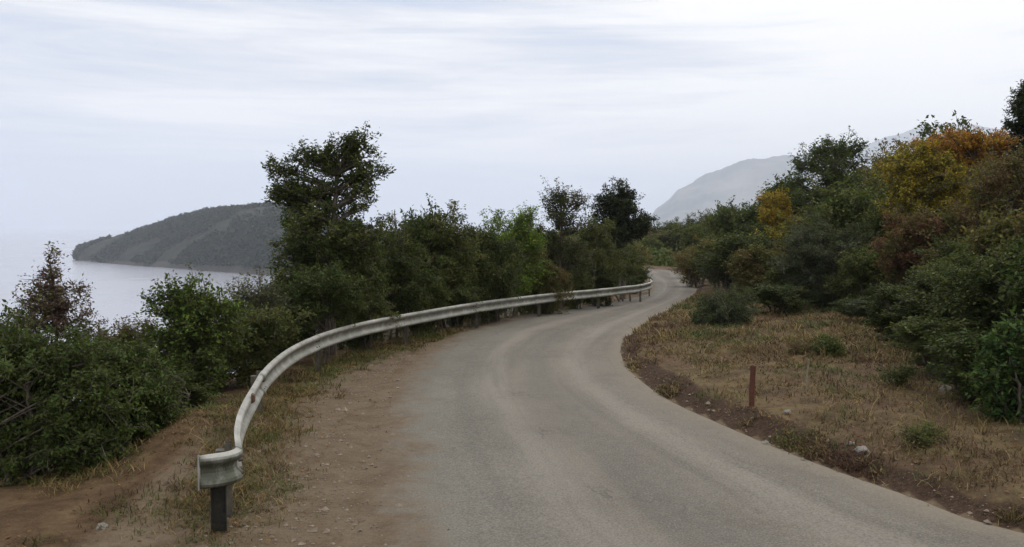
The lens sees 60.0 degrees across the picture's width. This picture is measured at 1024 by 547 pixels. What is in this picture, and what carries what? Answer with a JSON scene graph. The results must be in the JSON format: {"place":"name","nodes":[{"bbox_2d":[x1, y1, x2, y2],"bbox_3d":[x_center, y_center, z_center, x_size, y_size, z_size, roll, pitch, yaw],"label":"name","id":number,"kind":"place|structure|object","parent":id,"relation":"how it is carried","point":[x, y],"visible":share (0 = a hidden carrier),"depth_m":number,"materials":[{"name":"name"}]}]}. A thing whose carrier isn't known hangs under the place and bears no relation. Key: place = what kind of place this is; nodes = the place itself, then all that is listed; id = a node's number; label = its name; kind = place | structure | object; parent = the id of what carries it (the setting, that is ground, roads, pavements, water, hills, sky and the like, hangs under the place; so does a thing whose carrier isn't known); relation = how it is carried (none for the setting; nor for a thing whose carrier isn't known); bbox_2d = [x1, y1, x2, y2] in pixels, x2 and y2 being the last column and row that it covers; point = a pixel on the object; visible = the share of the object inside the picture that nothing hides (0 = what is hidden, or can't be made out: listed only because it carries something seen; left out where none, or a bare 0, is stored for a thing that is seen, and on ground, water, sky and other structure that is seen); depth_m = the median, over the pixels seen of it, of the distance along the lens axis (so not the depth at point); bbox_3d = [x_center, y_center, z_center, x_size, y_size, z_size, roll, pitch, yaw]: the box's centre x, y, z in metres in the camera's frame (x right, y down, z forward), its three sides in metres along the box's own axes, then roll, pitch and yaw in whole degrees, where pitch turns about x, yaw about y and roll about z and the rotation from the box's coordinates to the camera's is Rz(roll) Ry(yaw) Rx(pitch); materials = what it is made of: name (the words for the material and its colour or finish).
{"place":"outdoors","nodes":[
{"label":"outdoors","id":0,"kind":"place"},
{"bbox_2d":[4,383,351,546],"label":"bank grass","id":1,"kind":"structure","parent":0,"point":[45,480],"depth_m":9.18,"materials":[{"name":"brown plant"}]},
{"bbox_2d":[75,205,389,275],"bbox_3d":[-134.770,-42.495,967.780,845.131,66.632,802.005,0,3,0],"label":"headland","id":2,"kind":"structure","parent":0,"point":[127,255],"depth_m":914.37,"materials":[{"name":"plant"}]},
{"bbox_2d":[70,202,383,269],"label":"headland woodland","id":3,"kind":"object","parent":2,"relation":"on","point":[181,228],"visible":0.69,"depth_m":891.46,"materials":[{"name":"green plant"}]},
{"bbox_2d":[0,229,588,403],"bbox_3d":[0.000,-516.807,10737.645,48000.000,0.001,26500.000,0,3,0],"label":"sea","id":4,"kind":"structure","parent":0,"point":[117,290],"depth_m":740.17,"materials":[{"name":"liquid"}]},
{"bbox_2d":[118,316,507,539],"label":"roadside grass","id":5,"kind":"structure","parent":0,"point":[309,375],"depth_m":11.61,"materials":[{"name":"plant"}]},
{"bbox_2d":[0,261,1023,546],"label":"ground","id":6,"kind":"structure","parent":0,"point":[46,513],"depth_m":9.72,"materials":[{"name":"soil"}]},
{"bbox_2d":[5,241,108,344],"bbox_3d":[-6.543,1.112,12.642,1.507,3.162,1.105,-1,3,-22],"label":"autumn sapling","id":7,"kind":"object","parent":6,"relation":"on","point":[55,302],"visible":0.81,"depth_m":12.52,"materials":[{"name":"brown plant"}]},
{"bbox_2d":[0,299,158,486],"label":"leafy shrub","id":8,"kind":"object","parent":6,"relation":"on","point":[43,377],"visible":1,"depth_m":9.47,"materials":[{"name":"green plant"}]},
{"bbox_2d":[87,311,168,375],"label":"thin shrub","id":9,"kind":"object","parent":6,"relation":"on","point":[131,332],"visible":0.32,"depth_m":14.00,"materials":[{"name":"green plant"}]},
{"bbox_2d":[69,333,191,464],"bbox_3d":[-4.612,1.518,10.558,1.637,1.638,1.356,0,3,0],"label":"leafy shrub","id":10,"kind":"object","parent":6,"relation":"on","point":[162,404],"visible":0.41,"depth_m":10.32,"materials":[{"name":"green plant"}]},
{"bbox_2d":[151,363,228,415],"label":"leafy shrub","id":11,"kind":"object","parent":6,"relation":"on","point":[200,396],"visible":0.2,"depth_m":12.28,"materials":[{"name":"green plant"}]},
{"bbox_2d":[123,262,257,402],"bbox_3d":[-4.808,1.022,13.243,1.960,2.415,1.594,0,3,0],"label":"leafy shrub","id":12,"kind":"object","parent":6,"relation":"on","point":[191,336],"visible":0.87,"depth_m":12.91,"materials":[{"name":"green plant"}]},
{"bbox_2d":[160,462,326,546],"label":"shoulder weeds","id":13,"kind":"object","parent":6,"relation":"on","point":[207,533],"visible":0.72,"depth_m":7.90,"materials":[{"name":"green plant"}]},
{"bbox_2d":[216,266,295,372],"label":"thin shrub","id":14,"kind":"object","parent":6,"relation":"on","point":[262,297],"visible":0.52,"depth_m":16.02,"materials":[{"name":"green plant"}]},
{"bbox_2d":[240,261,291,363],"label":"leafy shrub","id":15,"kind":"object","parent":6,"relation":"on","point":[280,269],"visible":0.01,"depth_m":21.85,"materials":[{"name":"green plant"}]},
{"bbox_2d":[218,300,316,388],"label":"leafy shrub","id":16,"kind":"object","parent":6,"relation":"on","point":[271,326],"visible":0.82,"depth_m":14.61,"materials":[{"name":"green plant"}]},
{"bbox_2d":[260,310,304,364],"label":"leafy shrub","id":17,"kind":"object","parent":6,"relation":"on","point":[279,350],"visible":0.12,"depth_m":17.03,"materials":[{"name":"green plant"}]},
{"bbox_2d":[272,254,373,362],"bbox_3d":[-3.728,0.817,16.917,2.119,2.373,1.764,0,3,0],"label":"leafy shrub","id":18,"kind":"object","parent":6,"relation":"on","point":[330,284],"visible":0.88,"depth_m":16.77,"materials":[{"name":"green plant"}]},
{"bbox_2d":[261,121,396,354],"bbox_3d":[-3.700,-0.597,18.021,2.656,5.051,2.177,-1,3,-19],"label":"broadleaf tree","id":19,"kind":"object","parent":6,"relation":"on","point":[310,243],"visible":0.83,"depth_m":17.87,"materials":[{"name":"green plant"}]},
{"bbox_2d":[318,230,396,349],"bbox_3d":[-3.582,0.464,20.029,1.959,3.340,1.351,-1,3,-12],"label":"leafy shrub","id":20,"kind":"object","parent":6,"relation":"on","point":[380,266],"visible":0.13,"depth_m":19.93,"materials":[{"name":"green plant"}]},
{"bbox_2d":[338,284,402,348],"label":"leafy shrub","id":21,"kind":"object","parent":6,"relation":"on","point":[375,311],"visible":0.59,"depth_m":18.98,"materials":[{"name":"green plant"}]},
{"bbox_2d":[363,213,426,341],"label":"leafy shrub","id":22,"kind":"object","parent":6,"relation":"on","point":[392,307],"visible":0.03,"depth_m":21.38,"materials":[{"name":"green plant"}]},
{"bbox_2d":[380,215,449,337],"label":"leafy shrub","id":23,"kind":"object","parent":6,"relation":"on","point":[409,295],"visible":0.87,"depth_m":20.58,"materials":[{"name":"green plant"}]},
{"bbox_2d":[197,279,652,534],"bbox_3d":[0.351,1.420,23.440,3.462,1.544,32.626,1,3,16],"label":"guardrail","id":24,"kind":"object","parent":6,"relation":"on","point":[220,471],"visible":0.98,"depth_m":14.15,"materials":[{"name":"metal"}]},
{"bbox_2d":[402,271,452,334],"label":"leafy shrub","id":25,"kind":"object","parent":6,"relation":"on","point":[438,294],"visible":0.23,"depth_m":21.77,"materials":[{"name":"green plant"}]},
{"bbox_2d":[385,193,478,334],"bbox_3d":[-2.213,-0.040,23.776,2.970,4.226,2.137,-1,3,-24],"label":"leafy shrub","id":26,"kind":"object","parent":6,"relation":"on","point":[414,232],"visible":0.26,"depth_m":23.15,"materials":[{"name":"green plant"}]},
{"bbox_2d":[406,199,488,328],"bbox_3d":[-1.812,-0.124,23.475,2.295,3.692,2.146,2,4,33],"label":"leafy shrub","id":27,"kind":"object","parent":6,"relation":"on","point":[455,268],"visible":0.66,"depth_m":23.04,"materials":[{"name":"green plant"}]},
{"bbox_2d":[443,272,487,327],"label":"leafy shrub","id":28,"kind":"object","parent":6,"relation":"on","point":[463,300],"visible":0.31,"depth_m":23.44,"materials":[{"name":"green plant"}]},
{"bbox_2d":[456,221,504,323],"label":"leafy shrub","id":29,"kind":"object","parent":6,"relation":"on","point":[482,265],"visible":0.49,"depth_m":24.48,"materials":[{"name":"green plant"}]},
{"bbox_2d":[475,225,528,322],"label":"leafy shrub","id":30,"kind":"object","parent":6,"relation":"on","point":[506,257],"visible":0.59,"depth_m":24.77,"materials":[{"name":"green plant"}]},
{"bbox_2d":[0,309,1023,546],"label":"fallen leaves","id":31,"kind":"object","parent":6,"relation":"on","point":[267,474],"visible":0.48,"depth_m":11.40,"materials":[{"name":"brown plant"}]},
{"bbox_2d":[0,290,1023,488],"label":"weeds","id":32,"kind":"object","parent":6,"relation":"on","point":[720,352],"visible":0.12,"depth_m":9.75,"materials":[{"name":"green plant"}]},
{"bbox_2d":[479,202,555,317],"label":"leafy shrub","id":33,"kind":"object","parent":6,"relation":"on","point":[522,232],"visible":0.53,"depth_m":27.13,"materials":[{"name":"green plant"}]},
{"bbox_2d":[512,223,558,315],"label":"leafy shrub","id":34,"kind":"object","parent":6,"relation":"on","point":[524,309],"visible":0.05,"depth_m":30.38,"materials":[{"name":"green plant"}]},
{"bbox_2d":[525,247,576,314],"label":"leafy shrub","id":35,"kind":"object","parent":6,"relation":"on","point":[552,282],"visible":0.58,"depth_m":27.83,"materials":[{"name":"green plant"}]},
{"bbox_2d":[529,177,598,308],"bbox_3d":[1.756,-0.870,30.244,2.356,4.917,2.109,0,3,0],"label":"thin tree","id":36,"kind":"object","parent":6,"relation":"on","point":[562,200],"visible":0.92,"depth_m":30.02,"materials":[{"name":"green plant"}]},
{"bbox_2d":[563,271,599,308],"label":"leafy shrub","id":37,"kind":"object","parent":6,"relation":"on","point":[581,284],"visible":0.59,"depth_m":30.10,"materials":[{"name":"green plant"}]},
{"bbox_2d":[562,210,641,305],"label":"leafy shrub","id":38,"kind":"object","parent":6,"relation":"on","point":[597,237],"visible":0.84,"depth_m":31.73,"materials":[{"name":"green plant"}]},
{"bbox_2d":[584,265,622,305],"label":"leafy shrub","id":39,"kind":"object","parent":6,"relation":"on","point":[609,279],"visible":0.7,"depth_m":31.68,"materials":[{"name":"green plant"}]},
{"bbox_2d":[540,226,686,266],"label":"distant scrub","id":40,"kind":"object","parent":6,"relation":"on","point":[663,259],"depth_m":88.74,"materials":[{"name":"green plant"}]},
{"bbox_2d":[588,176,659,299],"bbox_3d":[4.449,-1.327,36.198,2.892,5.366,2.217,1,3,22],"label":"holm oak","id":41,"kind":"object","parent":6,"relation":"on","point":[619,207],"visible":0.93,"depth_m":36.01,"materials":[{"name":"green plant"}]},
{"bbox_2d":[599,243,650,301],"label":"leafy shrub","id":42,"kind":"object","parent":6,"relation":"on","point":[631,259],"visible":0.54,"depth_m":34.23,"materials":[{"name":"green plant"}]},
{"bbox_2d":[626,265,652,293],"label":"leafy shrub","id":43,"kind":"object","parent":6,"relation":"on","point":[635,280],"visible":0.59,"depth_m":40.36,"materials":[{"name":"green plant"}]},
{"bbox_2d":[637,235,664,264],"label":"leafy shrub","id":44,"kind":"object","parent":6,"relation":"on","point":[650,242],"visible":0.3,"depth_m":95.03,"materials":[{"name":"green plant"}]},
{"bbox_2d":[647,225,677,257],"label":"leafy shrub","id":45,"kind":"object","parent":6,"relation":"on","point":[663,237],"visible":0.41,"depth_m":99.02,"materials":[{"name":"green plant"}]},
{"bbox_2d":[668,221,686,251],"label":"leafy shrub","id":46,"kind":"object","parent":6,"relation":"on","point":[675,236],"visible":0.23,"depth_m":97.48,"materials":[{"name":"green plant"}]},
{"bbox_2d":[679,223,701,252],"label":"leafy shrub","id":47,"kind":"object","parent":6,"relation":"on","point":[687,239],"visible":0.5,"depth_m":69.44,"materials":[{"name":"green plant"}]},
{"bbox_2d":[671,248,711,287],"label":"autumn shrub","id":48,"kind":"object","parent":6,"relation":"on","point":[690,272],"visible":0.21,"depth_m":46.11,"materials":[{"name":"green plant"}]},
{"bbox_2d":[669,231,727,287],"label":"leafy shrub","id":49,"kind":"object","parent":6,"relation":"on","point":[702,247],"visible":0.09,"depth_m":41.82,"materials":[{"name":"green plant"}]},
{"bbox_2d":[692,232,738,290],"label":"leafy shrub","id":50,"kind":"object","parent":6,"relation":"on","point":[726,278],"visible":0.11,"depth_m":38.26,"materials":[{"name":"green plant"}]},
{"bbox_2d":[687,195,756,239],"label":"leafy shrub","id":51,"kind":"object","parent":6,"relation":"on","point":[724,224],"visible":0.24,"depth_m":55.45,"materials":[{"name":"green plant"}]},
{"bbox_2d":[687,284,762,325],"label":"round bush","id":52,"kind":"object","parent":6,"relation":"on","point":[727,309],"visible":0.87,"depth_m":21.19,"materials":[{"name":"green plant"}]},
{"bbox_2d":[685,224,782,278],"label":"leafy shrub","id":53,"kind":"object","parent":6,"relation":"on","point":[732,242],"visible":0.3,"depth_m":33.70,"materials":[{"name":"green plant"}]},
{"bbox_2d":[728,199,765,235],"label":"leafy shrub","id":54,"kind":"object","parent":6,"relation":"on","point":[745,216],"visible":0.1,"depth_m":46.02,"materials":[{"name":"green plant"}]},
{"bbox_2d":[747,365,755,407],"bbox_3d":[3.240,1.623,12.000,0.127,0.775,0.128,0,3,0],"label":"marker post","id":55,"kind":"object","parent":6,"relation":"on","point":[752,385],"visible":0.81,"depth_m":11.98,"materials":[{"name":"brown wood"}]},
{"bbox_2d":[721,241,793,295],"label":"leafy shrub","id":56,"kind":"object","parent":6,"relation":"on","point":[750,267],"visible":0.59,"depth_m":29.80,"materials":[{"name":"green plant"}]},
{"bbox_2d":[745,220,788,253],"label":"autumn shrub","id":57,"kind":"object","parent":6,"relation":"on","point":[773,235],"visible":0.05,"depth_m":34.86,"materials":[{"name":"yellow plant"}]},
{"bbox_2d":[723,280,814,314],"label":"leafy shrub","id":58,"kind":"object","parent":6,"relation":"on","point":[781,296],"visible":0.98,"depth_m":23.70,"materials":[{"name":"green plant"}]},
{"bbox_2d":[754,184,796,231],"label":"autumn shrub","id":59,"kind":"object","parent":6,"relation":"on","point":[768,214],"visible":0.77,"depth_m":37.74,"materials":[{"name":"yellow plant"}]},
{"bbox_2d":[754,170,811,233],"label":"leafy shrub","id":60,"kind":"object","parent":6,"relation":"on","point":[784,186],"visible":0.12,"depth_m":39.77,"materials":[{"name":"green plant"}]},
{"bbox_2d":[760,266,821,301],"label":"leafy shrub","id":61,"kind":"object","parent":6,"relation":"on","point":[771,275],"visible":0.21,"depth_m":26.00,"materials":[{"name":"green plant"}]},
{"bbox_2d":[771,211,818,260],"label":"leafy shrub","id":62,"kind":"object","parent":6,"relation":"on","point":[782,245],"visible":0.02,"depth_m":31.63,"materials":[{"name":"green plant"}]},
{"bbox_2d":[781,333,817,354],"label":"shrub","id":63,"kind":"object","parent":6,"relation":"on","point":[800,347],"visible":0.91,"depth_m":15.82,"materials":[{"name":"green plant"}]},
{"bbox_2d":[620,322,1023,524],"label":"edge grass","id":64,"kind":"structure","parent":6,"relation":"on","point":[662,389],"depth_m":10.12,"materials":[{"name":"brown plant"}]},
{"bbox_2d":[760,208,891,307],"bbox_3d":[9.138,-0.363,25.480,3.788,3.086,2.634,0,3,0],"label":"round bush","id":65,"kind":"object","parent":6,"relation":"on","point":[820,255],"visible":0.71,"depth_m":25.23,"materials":[{"name":"green plant"}]},
{"bbox_2d":[809,334,846,356],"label":"shrub","id":66,"kind":"object","parent":6,"relation":"on","point":[832,344],"visible":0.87,"depth_m":15.50,"materials":[{"name":"green plant"}]},
{"bbox_2d":[778,126,878,208],"bbox_3d":[13.114,-2.597,35.738,4.481,6.787,2.987,0,3,0],"label":"open tree","id":67,"kind":"object","parent":6,"relation":"on","point":[834,156],"visible":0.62,"depth_m":35.60,"materials":[{"name":"green plant"}]},
{"bbox_2d":[653,314,1007,458],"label":"tall grass","id":68,"kind":"structure","parent":6,"relation":"on","point":[661,334],"depth_m":15.93,"materials":[{"name":"brown plant"}]},
{"bbox_2d":[777,170,904,280],"bbox_3d":[11.264,-1.082,29.738,5.019,4.782,3.611,0,3,-2],"label":"leafy shrub","id":69,"kind":"object","parent":6,"relation":"on","point":[845,204],"visible":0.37,"depth_m":29.13,"materials":[{"name":"green plant"}]},
{"bbox_2d":[827,295,876,317],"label":"leafy shrub","id":70,"kind":"object","parent":6,"relation":"on","point":[841,302],"visible":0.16,"depth_m":21.99,"materials":[{"name":"green plant"}]},
{"bbox_2d":[841,299,874,322],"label":"leafy shrub","id":71,"kind":"object","parent":6,"relation":"on","point":[859,311],"visible":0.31,"depth_m":20.22,"materials":[{"name":"green plant"}]},
{"bbox_2d":[820,246,907,300],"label":"leafy shrub","id":72,"kind":"object","parent":6,"relation":"on","point":[864,272],"visible":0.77,"depth_m":23.79,"materials":[{"name":"green plant"}]},
{"bbox_2d":[847,162,891,255],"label":"leafy shrub","id":73,"kind":"object","parent":6,"relation":"on","point":[876,178],"depth_m":33.41,"materials":[{"name":"green plant"}]},
{"bbox_2d":[853,138,906,189],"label":"leafy shrub","id":74,"kind":"object","parent":6,"relation":"on","point":[882,153],"visible":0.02,"depth_m":41.90,"materials":[{"name":"green plant"}]},
{"bbox_2d":[846,194,917,292],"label":"leafy shrub","id":75,"kind":"object","parent":6,"relation":"on","point":[876,218],"visible":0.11,"depth_m":26.44,"materials":[{"name":"green plant"}]},
{"bbox_2d":[862,142,911,190],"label":"autumn shrub","id":76,"kind":"object","parent":6,"relation":"on","point":[886,152],"depth_m":39.77,"materials":[{"name":"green plant"}]},
{"bbox_2d":[855,281,924,340],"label":"leafy shrub","id":77,"kind":"object","parent":6,"relation":"on","point":[886,298],"visible":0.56,"depth_m":17.20,"materials":[{"name":"green plant"}]},
{"bbox_2d":[860,147,931,223],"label":"leafy shrub","id":78,"kind":"object","parent":6,"relation":"on","point":[879,183],"visible":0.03,"depth_m":30.46,"materials":[{"name":"green plant"}]},
{"bbox_2d":[874,361,924,386],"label":"shrub","id":79,"kind":"object","parent":6,"relation":"on","point":[897,377],"visible":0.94,"depth_m":12.62,"materials":[{"name":"green plant"}]},
{"bbox_2d":[864,205,948,286],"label":"autumn shrub","id":80,"kind":"object","parent":6,"relation":"on","point":[898,257],"visible":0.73,"depth_m":20.84,"materials":[{"name":"brown plant"}]},
{"bbox_2d":[877,262,961,348],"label":"leafy shrub","id":81,"kind":"object","parent":6,"relation":"on","point":[921,284],"visible":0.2,"depth_m":15.97,"materials":[{"name":"green plant"}]},
{"bbox_2d":[892,417,953,449],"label":"shrub","id":82,"kind":"object","parent":6,"relation":"on","point":[924,433],"visible":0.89,"depth_m":9.67,"materials":[{"name":"green plant"}]},
{"bbox_2d":[873,137,981,223],"bbox_3d":[11.826,-1.437,24.964,3.234,4.730,2.273,0,3,0],"label":"autumn tree","id":83,"kind":"object","parent":6,"relation":"on","point":[916,174],"visible":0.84,"depth_m":24.57,"materials":[{"name":"yellow plant"}]},
{"bbox_2d":[883,311,995,376],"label":"leafy shrub","id":84,"kind":"object","parent":6,"relation":"on","point":[924,331],"visible":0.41,"depth_m":13.28,"materials":[{"name":"green plant"}]},
{"bbox_2d":[900,231,981,285],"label":"leafy shrub","id":85,"kind":"object","parent":6,"relation":"on","point":[943,262],"visible":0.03,"depth_m":17.85,"materials":[{"name":"green plant"}]},
{"bbox_2d":[910,235,972,274],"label":"leafy shrub","id":86,"kind":"object","parent":6,"relation":"on","point":[946,248],"visible":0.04,"depth_m":18.85,"materials":[{"name":"green plant"}]},
{"bbox_2d":[906,197,990,280],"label":"leafy shrub","id":87,"kind":"object","parent":6,"relation":"on","point":[954,232],"visible":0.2,"depth_m":20.26,"materials":[{"name":"green plant"}]},
{"bbox_2d":[911,110,992,196],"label":"leafy shrub","id":88,"kind":"object","parent":6,"relation":"on","point":[927,127],"visible":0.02,"depth_m":33.32,"materials":[{"name":"green plant"}]},
{"bbox_2d":[903,256,1002,323],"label":"leafy shrub","id":89,"kind":"object","parent":6,"relation":"on","point":[943,283],"visible":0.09,"depth_m":14.72,"materials":[{"name":"green plant"}]},
{"bbox_2d":[898,122,1023,180],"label":"autumn tree","id":90,"kind":"object","parent":6,"relation":"on","point":[968,148],"visible":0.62,"depth_m":28.46,"materials":[{"name":"orange plant"}]},
{"bbox_2d":[921,322,1011,404],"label":"leafy shrub","id":91,"kind":"object","parent":6,"relation":"on","point":[959,350],"visible":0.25,"depth_m":11.68,"materials":[{"name":"green plant"}]},
{"bbox_2d":[927,243,1022,328],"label":"leafy shrub","id":92,"kind":"object","parent":6,"relation":"on","point":[974,298],"visible":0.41,"depth_m":12.85,"materials":[{"name":"green plant"}]},
{"bbox_2d":[944,139,1023,232],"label":"autumn shrub","id":93,"kind":"object","parent":6,"relation":"on","point":[1003,192],"visible":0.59,"depth_m":19.78,"materials":[{"name":"brown plant"}]},
{"bbox_2d":[964,152,1015,211],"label":"autumn shrub","id":94,"kind":"object","parent":6,"relation":"on","point":[980,163],"visible":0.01,"depth_m":25.89,"materials":[{"name":"brown plant"}]},
{"bbox_2d":[957,305,1023,423],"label":"broadleaf shrub","id":95,"kind":"object","parent":6,"relation":"on","point":[999,374],"visible":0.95,"depth_m":10.61,"materials":[{"name":"green plant"}]},
{"bbox_2d":[958,200,1023,273],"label":"leafy shrub","id":96,"kind":"object","parent":6,"relation":"on","point":[998,233],"visible":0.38,"depth_m":16.11,"materials":[{"name":"green plant"}]},
{"bbox_2d":[981,238,1023,327],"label":"leafy shrub","id":97,"kind":"object","parent":6,"relation":"on","point":[1013,271],"visible":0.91,"depth_m":12.28,"materials":[{"name":"green plant"}]},
{"bbox_2d":[994,79,1023,175],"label":"holm oak","id":98,"kind":"object","parent":6,"relation":"on","point":[1013,125],"visible":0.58,"depth_m":22.90,"materials":[{"name":"green plant"}]},
{"bbox_2d":[0,0,1023,228],"label":"sky","id":99,"kind":"structure","parent":0,"point":[115,114],"materials":[{"name":"white"}]},
{"bbox_2d":[353,269,1023,546],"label":"road","id":100,"kind":"structure","parent":0,"point":[564,429],"depth_m":9.47,"materials":[{"name":"grey asphalt"}]},
{"bbox_2d":[650,155,862,229],"bbox_3d":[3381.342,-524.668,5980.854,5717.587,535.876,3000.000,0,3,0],"label":"mountain","id":101,"kind":"structure","parent":0,"point":[745,180],"depth_m":5335.15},
{"bbox_2d":[621,291,1023,517],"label":"dry grass","id":102,"kind":"structure","parent":0,"point":[681,320],"depth_m":14.89,"materials":[{"name":"brown plant"}]},
{"bbox_2d":[846,124,1016,169],"bbox_3d":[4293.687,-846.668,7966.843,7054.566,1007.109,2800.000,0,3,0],"label":"mountain ridge","id":103,"kind":"structure","parent":0,"point":[875,144],"depth_m":7594.13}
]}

